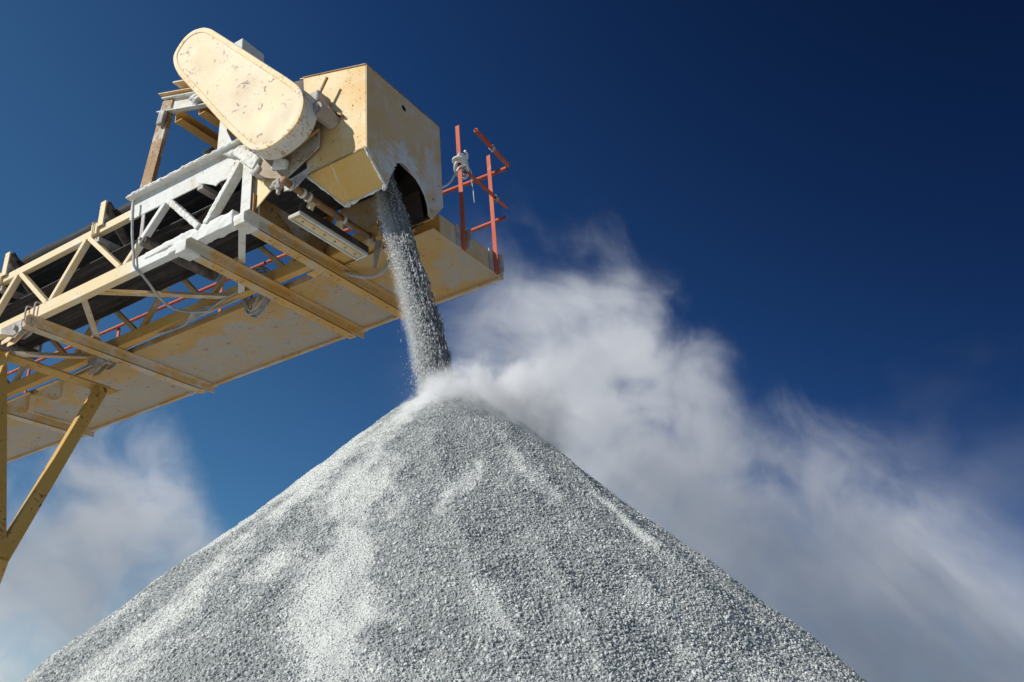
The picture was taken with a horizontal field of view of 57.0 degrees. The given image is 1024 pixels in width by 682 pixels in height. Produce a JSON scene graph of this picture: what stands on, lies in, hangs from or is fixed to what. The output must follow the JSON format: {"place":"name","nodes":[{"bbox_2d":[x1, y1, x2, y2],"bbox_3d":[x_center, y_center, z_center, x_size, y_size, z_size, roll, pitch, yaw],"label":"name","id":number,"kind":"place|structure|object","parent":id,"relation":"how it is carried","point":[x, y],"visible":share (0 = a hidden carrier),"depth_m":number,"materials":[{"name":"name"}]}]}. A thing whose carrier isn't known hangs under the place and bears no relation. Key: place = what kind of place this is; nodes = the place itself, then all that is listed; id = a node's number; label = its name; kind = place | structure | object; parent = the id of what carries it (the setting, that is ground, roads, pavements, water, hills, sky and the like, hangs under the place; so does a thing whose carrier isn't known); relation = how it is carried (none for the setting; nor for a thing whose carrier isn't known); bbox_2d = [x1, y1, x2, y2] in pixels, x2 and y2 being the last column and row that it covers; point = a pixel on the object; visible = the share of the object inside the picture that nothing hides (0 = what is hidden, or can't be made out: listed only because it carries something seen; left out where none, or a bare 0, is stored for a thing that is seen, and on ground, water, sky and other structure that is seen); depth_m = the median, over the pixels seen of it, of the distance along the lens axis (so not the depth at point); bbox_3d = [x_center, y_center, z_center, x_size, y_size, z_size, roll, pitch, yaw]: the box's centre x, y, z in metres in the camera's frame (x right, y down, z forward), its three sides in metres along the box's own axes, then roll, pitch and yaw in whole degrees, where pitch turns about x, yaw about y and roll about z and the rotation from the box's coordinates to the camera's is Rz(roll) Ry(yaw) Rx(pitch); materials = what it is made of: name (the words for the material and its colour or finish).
{"place":"outdoors","nodes":[
{"label":"outdoors","id":0,"kind":"place"},
{"bbox_2d":[0,0,1023,681],"label":"sky","id":1,"kind":"structure","parent":0,"point":[762,285],"materials":[{"name":"blue"}]},
{"label":"ground","id":2,"kind":"structure","parent":0,"visible":0},
{"bbox_2d":[0,28,509,583],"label":"stacking conveyor","id":3,"kind":"object","parent":2,"relation":"on","point":[292,168],"visible":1,"depth_m":10.10,"materials":[{"name":"beige metal"}]},
{"bbox_2d":[58,289,237,380],"bbox_3d":[-4.338,-0.079,11.121,3.370,0.467,0.125,-15,-27,32],"label":"cable bundle","id":4,"kind":"object","parent":3,"relation":"attached to","point":[192,316],"visible":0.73,"depth_m":10.64,"materials":[{"name":"grey rubber"}]},
{"bbox_2d":[131,200,242,312],"bbox_3d":[-3.580,-0.848,10.290,1.322,1.004,0.565,16,-28,-33],"label":"hanging cable","id":5,"kind":"object","parent":3,"relation":"hanging from","point":[146,279],"visible":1,"depth_m":9.94,"materials":[{"name":"grey rubber"}]},
{"bbox_2d":[242,265,270,318],"bbox_3d":[-2.826,-0.544,10.440,0.413,0.667,0.176,-18,-29,27],"label":"cable coil","id":6,"kind":"object","parent":3,"relation":"hanging from","point":[251,311],"visible":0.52,"depth_m":10.32,"materials":[{"name":"grey rubber"}]},
{"bbox_2d":[343,257,393,278],"bbox_3d":[-1.466,-0.785,9.890,0.705,0.132,0.282,-18,-29,27],"label":"short cable","id":7,"kind":"object","parent":3,"relation":"hanging from","point":[379,273],"visible":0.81,"depth_m":9.95,"materials":[{"name":"grey rubber"}]},
{"bbox_2d":[442,150,474,202],"bbox_3d":[-0.625,-1.744,9.853,0.181,0.876,0.850,-8,-24,18],"label":"rope","id":8,"kind":"object","parent":3,"relation":"attached to","point":[462,158],"visible":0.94,"depth_m":10.12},
{"bbox_2d":[22,385,866,681],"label":"gravel heap","id":9,"kind":"object","parent":2,"relation":"on","point":[446,533],"visible":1,"depth_m":5.00,"materials":[{"name":"grey gravel"}]},
{"bbox_2d":[374,173,455,399],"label":"falling gravel","id":10,"kind":"structure","parent":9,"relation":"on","point":[434,358],"depth_m":8.03,"materials":[{"name":"grey gravel"}]}
]}

